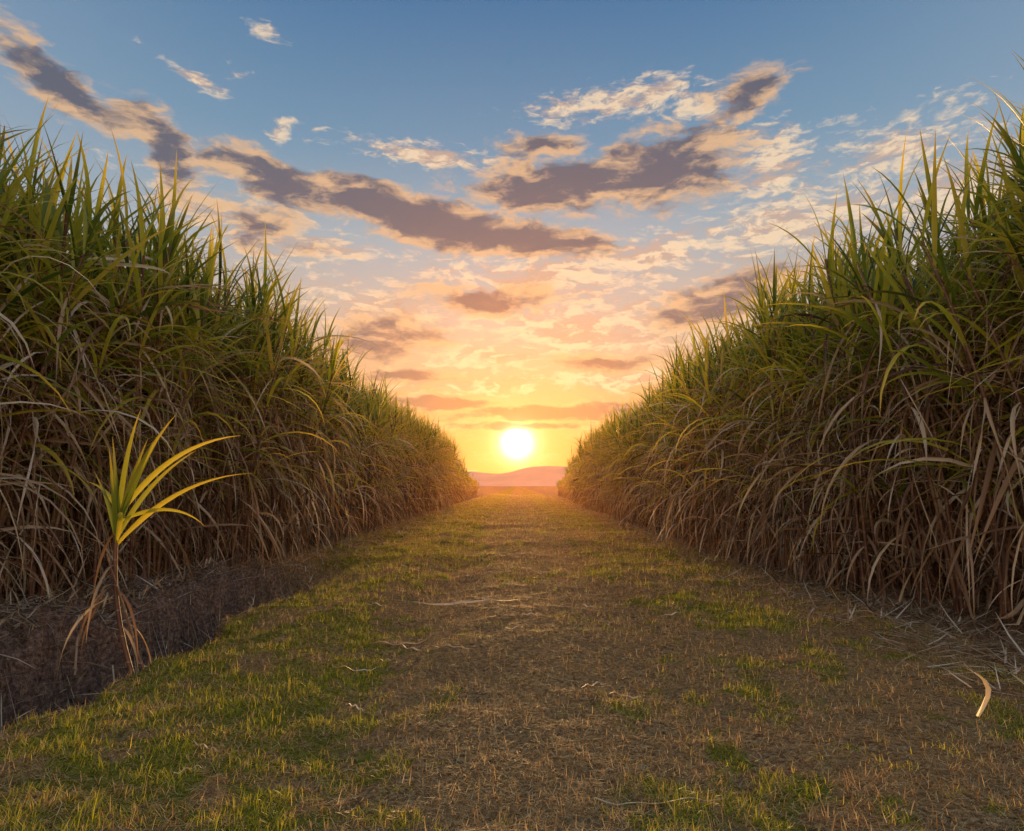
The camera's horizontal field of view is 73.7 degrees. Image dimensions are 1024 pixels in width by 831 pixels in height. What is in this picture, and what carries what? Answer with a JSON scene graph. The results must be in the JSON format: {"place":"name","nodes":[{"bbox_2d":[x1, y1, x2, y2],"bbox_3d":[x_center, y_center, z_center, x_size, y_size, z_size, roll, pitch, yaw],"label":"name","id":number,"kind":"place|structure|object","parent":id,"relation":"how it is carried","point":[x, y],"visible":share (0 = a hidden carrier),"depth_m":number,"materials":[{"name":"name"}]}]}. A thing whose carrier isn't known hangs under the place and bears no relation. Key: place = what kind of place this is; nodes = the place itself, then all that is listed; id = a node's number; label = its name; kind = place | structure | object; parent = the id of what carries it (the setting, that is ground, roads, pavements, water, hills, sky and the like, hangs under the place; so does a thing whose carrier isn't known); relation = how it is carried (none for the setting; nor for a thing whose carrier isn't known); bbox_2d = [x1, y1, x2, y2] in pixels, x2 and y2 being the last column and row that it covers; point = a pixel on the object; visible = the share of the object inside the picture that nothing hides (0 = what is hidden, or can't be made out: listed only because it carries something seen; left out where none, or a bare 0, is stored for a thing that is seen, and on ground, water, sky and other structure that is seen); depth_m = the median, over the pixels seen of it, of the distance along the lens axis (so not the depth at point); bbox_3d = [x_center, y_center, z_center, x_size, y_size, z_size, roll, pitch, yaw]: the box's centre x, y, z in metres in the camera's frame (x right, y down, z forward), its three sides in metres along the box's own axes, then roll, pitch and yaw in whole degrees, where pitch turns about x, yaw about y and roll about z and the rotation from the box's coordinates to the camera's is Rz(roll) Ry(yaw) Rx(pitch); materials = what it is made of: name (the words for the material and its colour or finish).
{"place":"outdoors","nodes":[
{"label":"outdoors","id":0,"kind":"place"},
{"bbox_2d":[0,486,1023,830],"bbox_3d":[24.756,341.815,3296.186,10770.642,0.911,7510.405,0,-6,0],"label":"ground","id":1,"kind":"structure","parent":0,"point":[38,682],"depth_m":3.41,"materials":[{"name":"soil"}]},
{"bbox_2d":[0,129,76,427],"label":"sugarcane plant","id":2,"kind":"object","parent":1,"relation":"on","point":[24,211],"visible":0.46,"depth_m":5.13,"materials":[{"name":"plant"}]},
{"bbox_2d":[0,128,80,430],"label":"sugarcane plant","id":3,"kind":"object","parent":1,"relation":"on","point":[5,261],"visible":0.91,"depth_m":4.37,"materials":[{"name":"plant"}]},
{"bbox_2d":[0,125,93,526],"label":"sugarcane plant","id":4,"kind":"object","parent":1,"relation":"on","point":[11,358],"visible":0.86,"depth_m":4.43,"materials":[{"name":"plant"}]},
{"bbox_2d":[0,125,107,600],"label":"sugarcane plant","id":5,"kind":"object","parent":1,"relation":"on","point":[18,483],"visible":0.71,"depth_m":4.35,"materials":[{"name":"plant"}]},
{"bbox_2d":[0,111,126,607],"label":"sugarcane plant","id":6,"kind":"object","parent":1,"relation":"on","point":[10,344],"visible":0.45,"depth_m":5.04,"materials":[{"name":"plant"}]},
{"bbox_2d":[0,210,144,599],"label":"sugarcane plant","id":7,"kind":"object","parent":1,"relation":"on","point":[47,522],"visible":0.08,"depth_m":5.92,"materials":[{"name":"plant"}]},
{"bbox_2d":[0,97,177,604],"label":"sugarcane plant","id":8,"kind":"object","parent":1,"relation":"on","point":[28,192],"visible":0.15,"depth_m":5.55,"materials":[{"name":"plant"}]},
{"bbox_2d":[0,113,190,605],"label":"sugarcane plant","id":9,"kind":"object","parent":1,"relation":"on","point":[45,209],"visible":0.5,"depth_m":5.16,"materials":[{"name":"plant"}]},
{"bbox_2d":[0,111,194,606],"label":"sugarcane plant","id":10,"kind":"object","parent":1,"relation":"on","point":[78,228],"visible":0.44,"depth_m":5.32,"materials":[{"name":"plant"}]},
{"bbox_2d":[2,149,197,600],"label":"sugarcane plant","id":11,"kind":"object","parent":1,"relation":"on","point":[76,519],"visible":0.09,"depth_m":6.24,"materials":[{"name":"plant"}]},
{"bbox_2d":[0,130,217,606],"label":"sugarcane plant","id":12,"kind":"object","parent":1,"relation":"on","point":[90,229],"visible":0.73,"depth_m":5.14,"materials":[{"name":"plant"}]},
{"bbox_2d":[0,124,237,597],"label":"sugarcane plant","id":13,"kind":"object","parent":1,"relation":"on","point":[97,493],"visible":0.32,"depth_m":6.00,"materials":[{"name":"plant"}]},
{"bbox_2d":[2,158,245,592],"bbox_3d":[-3.922,-0.296,6.724,2.284,3.927,2.721,0,-6,30],"label":"sugarcane plant","id":14,"kind":"object","parent":1,"relation":"on","point":[110,224],"visible":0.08,"depth_m":6.46,"materials":[{"name":"plant"}]},
{"bbox_2d":[28,193,259,579],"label":"sugarcane plant","id":15,"kind":"object","parent":1,"relation":"on","point":[199,379],"visible":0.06,"depth_m":7.09,"materials":[{"name":"plant"}]},
{"bbox_2d":[8,161,296,597],"bbox_3d":[-3.668,-0.278,6.353,3.446,3.931,2.680,-1,-5,5],"label":"sugarcane plant","id":16,"kind":"object","parent":1,"relation":"on","point":[198,312],"visible":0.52,"depth_m":6.17,"materials":[{"name":"plant"}]},
{"bbox_2d":[56,410,248,682],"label":"young sugarcane shoot","id":17,"kind":"object","parent":1,"relation":"on","point":[120,503],"visible":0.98,"depth_m":3.98,"materials":[{"name":"plant"}]},
{"bbox_2d":[15,166,302,585],"bbox_3d":[-3.851,-0.384,6.663,3.562,4.063,2.770,-1,-2,-9],"label":"sugarcane plant","id":18,"kind":"object","parent":1,"relation":"on","point":[161,275],"visible":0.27,"depth_m":6.36,"materials":[{"name":"plant"}]},
{"bbox_2d":[52,155,291,582],"bbox_3d":[-3.572,-0.333,7.021,2.403,4.119,2.415,1,-6,-12],"label":"sugarcane plant","id":19,"kind":"object","parent":1,"relation":"on","point":[179,399],"visible":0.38,"depth_m":6.97,"materials":[{"name":"plant"}]},
{"bbox_2d":[82,199,262,576],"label":"sugarcane plant","id":20,"kind":"object","parent":1,"relation":"on","point":[167,416],"visible":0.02,"depth_m":7.71,"materials":[{"name":"plant"}]},
{"bbox_2d":[105,239,268,573],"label":"sugarcane plant","id":21,"kind":"object","parent":1,"relation":"on","point":[189,470],"visible":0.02,"depth_m":7.87,"materials":[{"name":"plant"}]},
{"bbox_2d":[137,234,281,564],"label":"sugarcane plant","id":22,"kind":"object","parent":1,"relation":"on","point":[233,516],"visible":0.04,"depth_m":8.37,"materials":[{"name":"plant"}]},
{"bbox_2d":[119,211,319,573],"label":"sugarcane plant","id":23,"kind":"object","parent":1,"relation":"on","point":[253,348],"visible":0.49,"depth_m":7.67,"materials":[{"name":"plant"}]},
{"bbox_2d":[142,234,325,563],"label":"sugarcane plant","id":24,"kind":"object","parent":1,"relation":"on","point":[275,307],"visible":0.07,"depth_m":8.51,"materials":[{"name":"plant"}]},
{"bbox_2d":[162,242,337,566],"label":"sugarcane plant","id":25,"kind":"object","parent":1,"relation":"on","point":[249,402],"visible":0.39,"depth_m":8.04,"materials":[{"name":"plant"}]},
{"bbox_2d":[178,271,334,558],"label":"sugarcane plant","id":26,"kind":"object","parent":1,"relation":"on","point":[294,333],"visible":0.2,"depth_m":8.95,"materials":[{"name":"plant"}]},
{"bbox_2d":[178,273,359,561],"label":"sugarcane plant","id":27,"kind":"object","parent":1,"relation":"on","point":[285,423],"visible":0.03,"depth_m":9.32,"materials":[{"name":"plant"}]},
{"bbox_2d":[162,234,377,566],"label":"sugarcane plant","id":28,"kind":"object","parent":1,"relation":"on","point":[293,344],"visible":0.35,"depth_m":7.76,"materials":[{"name":"plant"}]},
{"bbox_2d":[205,285,338,562],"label":"sugarcane plant","id":29,"kind":"object","parent":1,"relation":"on","point":[272,499],"visible":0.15,"depth_m":9.00,"materials":[{"name":"plant"}]},
{"bbox_2d":[218,292,365,558],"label":"sugarcane plant","id":30,"kind":"object","parent":1,"relation":"on","point":[294,449],"visible":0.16,"depth_m":9.31,"materials":[{"name":"plant"}]},
{"bbox_2d":[230,293,368,556],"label":"sugarcane plant","id":31,"kind":"object","parent":1,"relation":"on","point":[330,371],"visible":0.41,"depth_m":9.48,"materials":[{"name":"plant"}]},
{"bbox_2d":[234,297,384,553],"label":"sugarcane plant","id":32,"kind":"object","parent":1,"relation":"on","point":[325,373],"visible":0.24,"depth_m":10.14,"materials":[{"name":"plant"}]},
{"bbox_2d":[266,330,358,551],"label":"sugarcane plant","id":33,"kind":"object","parent":1,"relation":"on","point":[325,511],"visible":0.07,"depth_m":10.43,"materials":[{"name":"plant"}]},
{"bbox_2d":[291,345,367,544],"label":"sugarcane plant","id":34,"kind":"object","parent":1,"relation":"on","point":[337,481],"visible":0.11,"depth_m":11.84,"materials":[{"name":"plant"}]},
{"bbox_2d":[285,332,384,547],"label":"sugarcane plant","id":35,"kind":"object","parent":1,"relation":"on","point":[324,516],"visible":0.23,"depth_m":11.28,"materials":[{"name":"plant"}]},
{"bbox_2d":[291,345,383,545],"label":"sugarcane plant","id":36,"kind":"object","parent":1,"relation":"on","point":[341,480],"visible":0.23,"depth_m":11.62,"materials":[{"name":"plant"}]},
{"bbox_2d":[295,351,391,538],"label":"sugarcane plant","id":37,"kind":"object","parent":1,"relation":"on","point":[349,467],"visible":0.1,"depth_m":12.88,"materials":[{"name":"plant"}]},
{"bbox_2d":[307,360,389,537],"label":"sugarcane plant","id":38,"kind":"object","parent":1,"relation":"on","point":[359,461],"visible":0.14,"depth_m":13.24,"materials":[{"name":"plant"}]},
{"bbox_2d":[307,362,395,539],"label":"sugarcane plant","id":39,"kind":"object","parent":1,"relation":"on","point":[355,480],"visible":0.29,"depth_m":12.66,"materials":[{"name":"plant"}]},
{"bbox_2d":[325,362,394,534],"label":"sugarcane plant","id":40,"kind":"object","parent":1,"relation":"on","point":[361,456],"visible":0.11,"depth_m":13.84,"materials":[{"name":"plant"}]},
{"bbox_2d":[333,370,409,534],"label":"sugarcane plant","id":41,"kind":"object","parent":1,"relation":"on","point":[376,420],"visible":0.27,"depth_m":14.14,"materials":[{"name":"plant"}]},
{"bbox_2d":[342,375,410,532],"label":"sugarcane plant","id":42,"kind":"object","parent":1,"relation":"on","point":[376,457],"visible":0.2,"depth_m":14.75,"materials":[{"name":"plant"}]},
{"bbox_2d":[355,381,416,529],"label":"sugarcane plant","id":43,"kind":"object","parent":1,"relation":"on","point":[390,440],"visible":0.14,"depth_m":15.98,"materials":[{"name":"plant"}]},
{"bbox_2d":[369,376,420,524],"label":"sugarcane plant","id":44,"kind":"object","parent":1,"relation":"on","point":[385,394],"visible":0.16,"depth_m":16.89,"materials":[{"name":"plant"}]},
{"bbox_2d":[378,403,418,523],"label":"sugarcane plant","id":45,"kind":"object","parent":1,"relation":"on","point":[397,477],"visible":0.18,"depth_m":17.61,"materials":[{"name":"plant"}]},
{"bbox_2d":[389,402,436,518],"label":"sugarcane plant","id":46,"kind":"object","parent":1,"relation":"on","point":[405,492],"visible":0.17,"depth_m":20.54,"materials":[{"name":"plant"}]},
{"bbox_2d":[394,402,437,517],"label":"sugarcane plant","id":47,"kind":"object","parent":1,"relation":"on","point":[418,433],"visible":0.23,"depth_m":20.77,"materials":[{"name":"plant"}]},
{"bbox_2d":[401,412,449,516],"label":"sugarcane plant","id":48,"kind":"object","parent":1,"relation":"on","point":[424,458],"visible":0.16,"depth_m":21.80,"materials":[{"name":"plant"}]},
{"bbox_2d":[406,419,453,514],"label":"sugarcane plant","id":49,"kind":"object","parent":1,"relation":"on","point":[424,493],"visible":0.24,"depth_m":22.59,"materials":[{"name":"plant"}]},
{"bbox_2d":[410,415,452,514],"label":"sugarcane plant","id":50,"kind":"object","parent":1,"relation":"on","point":[424,504],"visible":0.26,"depth_m":22.79,"materials":[{"name":"plant"}]},
{"bbox_2d":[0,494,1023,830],"bbox_3d":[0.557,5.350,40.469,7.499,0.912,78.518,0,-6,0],"label":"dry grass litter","id":51,"kind":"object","parent":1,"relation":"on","point":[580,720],"visible":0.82,"depth_m":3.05,"materials":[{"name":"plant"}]},
{"bbox_2d":[0,494,1023,830],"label":"grass","id":52,"kind":"structure","parent":1,"relation":"on","point":[260,714],"depth_m":3.02,"materials":[{"name":"green plant"}]},
{"bbox_2d":[0,504,1023,736],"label":"cane leaf litter","id":53,"kind":"object","parent":1,"relation":"on","point":[975,647],"visible":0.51,"depth_m":5.13,"materials":[{"name":"brown plant"}]},
{"bbox_2d":[590,397,657,527],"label":"sugarcane plant","id":54,"kind":"object","parent":1,"relation":"on","point":[624,429],"visible":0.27,"depth_m":17.97,"materials":[{"name":"plant"}]},
{"bbox_2d":[601,400,657,525],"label":"sugarcane plant","id":55,"kind":"object","parent":1,"relation":"on","point":[633,469],"visible":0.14,"depth_m":17.38,"materials":[{"name":"plant"}]},
{"bbox_2d":[611,408,653,528],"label":"sugarcane plant","id":56,"kind":"object","parent":1,"relation":"on","point":[630,444],"visible":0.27,"depth_m":17.07,"materials":[{"name":"plant"}]},
{"bbox_2d":[610,393,659,527],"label":"sugarcane plant","id":57,"kind":"object","parent":1,"relation":"on","point":[629,494],"visible":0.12,"depth_m":16.84,"materials":[{"name":"plant"}]},
{"bbox_2d":[619,388,677,533],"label":"sugarcane plant","id":58,"kind":"object","parent":1,"relation":"on","point":[647,470],"visible":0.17,"depth_m":15.53,"materials":[{"name":"plant"}]},
{"bbox_2d":[612,375,685,533],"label":"sugarcane plant","id":59,"kind":"object","parent":1,"relation":"on","point":[661,517],"visible":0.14,"depth_m":14.94,"materials":[{"name":"plant"}]},
{"bbox_2d":[616,353,686,538],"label":"sugarcane plant","id":60,"kind":"object","parent":1,"relation":"on","point":[650,411],"visible":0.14,"depth_m":14.15,"materials":[{"name":"plant"}]},
{"bbox_2d":[627,365,694,541],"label":"sugarcane plant","id":61,"kind":"object","parent":1,"relation":"on","point":[673,456],"visible":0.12,"depth_m":13.36,"materials":[{"name":"plant"}]},
{"bbox_2d":[622,377,703,540],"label":"sugarcane plant","id":62,"kind":"object","parent":1,"relation":"on","point":[662,441],"visible":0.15,"depth_m":13.15,"materials":[{"name":"plant"}]},
{"bbox_2d":[644,389,712,544],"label":"sugarcane plant","id":63,"kind":"object","parent":1,"relation":"on","point":[673,486],"visible":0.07,"depth_m":12.61,"materials":[{"name":"plant"}]},
{"bbox_2d":[631,330,732,547],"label":"sugarcane plant","id":64,"kind":"object","parent":1,"relation":"on","point":[681,516],"visible":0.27,"depth_m":11.79,"materials":[{"name":"plant"}]},
{"bbox_2d":[634,326,751,555],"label":"sugarcane plant","id":65,"kind":"object","parent":1,"relation":"on","point":[690,462],"visible":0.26,"depth_m":10.79,"materials":[{"name":"plant"}]},
{"bbox_2d":[641,333,747,546],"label":"sugarcane plant","id":66,"kind":"object","parent":1,"relation":"on","point":[686,449],"visible":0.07,"depth_m":11.54,"materials":[{"name":"plant"}]},
{"bbox_2d":[644,305,758,559],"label":"sugarcane plant","id":67,"kind":"object","parent":1,"relation":"on","point":[708,522],"visible":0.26,"depth_m":10.35,"materials":[{"name":"plant"}]},
{"bbox_2d":[642,301,765,559],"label":"sugarcane plant","id":68,"kind":"object","parent":1,"relation":"on","point":[701,435],"visible":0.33,"depth_m":10.17,"materials":[{"name":"plant"}]},
{"bbox_2d":[661,349,750,551],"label":"sugarcane plant","id":69,"kind":"object","parent":1,"relation":"on","point":[703,483],"visible":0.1,"depth_m":11.05,"materials":[{"name":"plant"}]},
{"bbox_2d":[665,291,808,567],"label":"sugarcane plant","id":70,"kind":"object","parent":1,"relation":"on","point":[713,395],"visible":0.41,"depth_m":9.19,"materials":[{"name":"plant"}]},
{"bbox_2d":[670,281,810,567],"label":"sugarcane plant","id":71,"kind":"object","parent":1,"relation":"on","point":[734,460],"visible":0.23,"depth_m":9.49,"materials":[{"name":"plant"}]},
{"bbox_2d":[681,278,815,561],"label":"sugarcane plant","id":72,"kind":"object","parent":1,"relation":"on","point":[752,392],"visible":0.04,"depth_m":9.50,"materials":[{"name":"plant"}]},
{"bbox_2d":[677,289,823,568],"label":"sugarcane plant","id":73,"kind":"object","parent":1,"relation":"on","point":[757,449],"visible":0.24,"depth_m":8.66,"materials":[{"name":"plant"}]},
{"bbox_2d":[679,232,876,578],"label":"sugarcane plant","id":74,"kind":"object","parent":1,"relation":"on","point":[776,307],"visible":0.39,"depth_m":8.06,"materials":[{"name":"plant"}]},
{"bbox_2d":[705,239,887,582],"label":"sugarcane plant","id":75,"kind":"object","parent":1,"relation":"on","point":[771,372],"visible":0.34,"depth_m":7.84,"materials":[{"name":"plant"}]},
{"bbox_2d":[705,283,906,584],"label":"sugarcane plant","id":76,"kind":"object","parent":1,"relation":"on","point":[825,570],"visible":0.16,"depth_m":7.62,"materials":[{"name":"plant"}]},
{"bbox_2d":[712,234,903,581],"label":"sugarcane plant","id":77,"kind":"object","parent":1,"relation":"on","point":[789,283],"visible":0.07,"depth_m":8.38,"materials":[{"name":"plant"}]},
{"bbox_2d":[741,211,986,592],"bbox_3d":[3.647,-0.188,7.133,2.282,3.960,2.321,-3,-7,26],"label":"sugarcane plant","id":78,"kind":"object","parent":1,"relation":"on","point":[831,491],"visible":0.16,"depth_m":7.00,"materials":[{"name":"plant"}]},
{"bbox_2d":[744,223,990,595],"bbox_3d":[3.685,-0.155,7.198,2.342,3.899,2.427,0,-6,-1],"label":"sugarcane plant","id":79,"kind":"object","parent":1,"relation":"on","point":[832,559],"visible":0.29,"depth_m":7.09,"materials":[{"name":"plant"}]},
{"bbox_2d":[792,217,946,573],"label":"sugarcane plant","id":80,"kind":"object","parent":1,"relation":"on","point":[909,526],"visible":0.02,"depth_m":7.87,"materials":[{"name":"plant"}]},
{"bbox_2d":[748,193,1019,603],"bbox_3d":[3.395,-0.259,6.381,2.439,3.914,2.608,-3,-6,24],"label":"sugarcane plant","id":81,"kind":"object","parent":1,"relation":"on","point":[829,331],"visible":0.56,"depth_m":6.38,"materials":[{"name":"plant"}]},
{"bbox_2d":[759,233,1017,591],"bbox_3d":[4.052,-0.123,7.254,2.346,3.781,2.405,2,-6,-19],"label":"sugarcane plant","id":82,"kind":"object","parent":1,"relation":"on","point":[884,572],"visible":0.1,"depth_m":7.08,"materials":[{"name":"plant"}]},
{"bbox_2d":[757,112,1023,619],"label":"sugarcane plant","id":83,"kind":"object","parent":1,"relation":"on","point":[908,287],"visible":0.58,"depth_m":5.49,"materials":[{"name":"plant"}]},
{"bbox_2d":[769,200,1022,611],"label":"sugarcane plant","id":84,"kind":"object","parent":1,"relation":"on","point":[904,526],"visible":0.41,"depth_m":5.97,"materials":[{"name":"plant"}]},
{"bbox_2d":[812,54,1023,623],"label":"sugarcane plant","id":85,"kind":"object","parent":1,"relation":"on","point":[952,319],"visible":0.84,"depth_m":4.87,"materials":[{"name":"plant"}]},
{"bbox_2d":[824,221,1016,589],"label":"sugarcane plant","id":86,"kind":"object","parent":1,"relation":"on","point":[922,490],"visible":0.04,"depth_m":6.86,"materials":[{"name":"plant"}]},
{"bbox_2d":[838,213,1020,600],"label":"sugarcane plant","id":87,"kind":"object","parent":1,"relation":"on","point":[1011,520],"visible":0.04,"depth_m":6.20,"materials":[{"name":"plant"}]},
{"bbox_2d":[838,99,1023,629],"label":"sugarcane plant","id":88,"kind":"object","parent":1,"relation":"on","point":[978,201],"visible":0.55,"depth_m":5.13,"materials":[{"name":"plant"}]},
{"bbox_2d":[841,149,1022,597],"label":"sugarcane plant","id":89,"kind":"object","parent":1,"relation":"on","point":[980,536],"visible":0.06,"depth_m":6.42,"materials":[{"name":"plant"}]},
{"bbox_2d":[860,99,1023,616],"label":"sugarcane plant","id":90,"kind":"object","parent":1,"relation":"on","point":[962,232],"visible":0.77,"depth_m":4.92,"materials":[{"name":"plant"}]},
{"bbox_2d":[882,107,1023,589],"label":"sugarcane plant","id":91,"kind":"object","parent":1,"relation":"on","point":[1021,140],"visible":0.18,"depth_m":5.58,"materials":[{"name":"plant"}]},
{"bbox_2d":[893,168,1023,599],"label":"sugarcane plant","id":92,"kind":"object","parent":1,"relation":"on","point":[1016,531],"visible":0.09,"depth_m":5.87,"materials":[{"name":"plant"}]},
{"bbox_2d":[908,95,1023,594],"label":"sugarcane plant","id":93,"kind":"object","parent":1,"relation":"on","point":[1012,194],"visible":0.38,"depth_m":5.20,"materials":[{"name":"plant"}]},
{"bbox_2d":[927,105,1023,502],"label":"sugarcane plant","id":94,"kind":"object","parent":1,"relation":"on","point":[1009,364],"visible":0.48,"depth_m":4.96,"materials":[{"name":"plant"}]},
{"bbox_2d":[945,50,1023,551],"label":"sugarcane plant","id":95,"kind":"object","parent":1,"relation":"on","point":[1021,171],"visible":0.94,"depth_m":4.34,"materials":[{"name":"plant"}]},
{"bbox_2d":[0,131,1023,588],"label":"sugarcane field","id":96,"kind":"structure","parent":0,"point":[566,487],"depth_m":36.10,"materials":[{"name":"green plant"},{"name":"grass"}]},
{"bbox_2d":[0,0,1023,473],"label":"sky","id":97,"kind":"structure","parent":0,"point":[521,204],"materials":[{"name":"blue"}]},
{"bbox_2d":[467,466,569,485],"bbox_3d":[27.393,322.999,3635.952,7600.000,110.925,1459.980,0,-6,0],"label":"hills","id":98,"kind":"structure","parent":0,"point":[541,476],"depth_m":3224.14,"materials":[{"name":"orange"}]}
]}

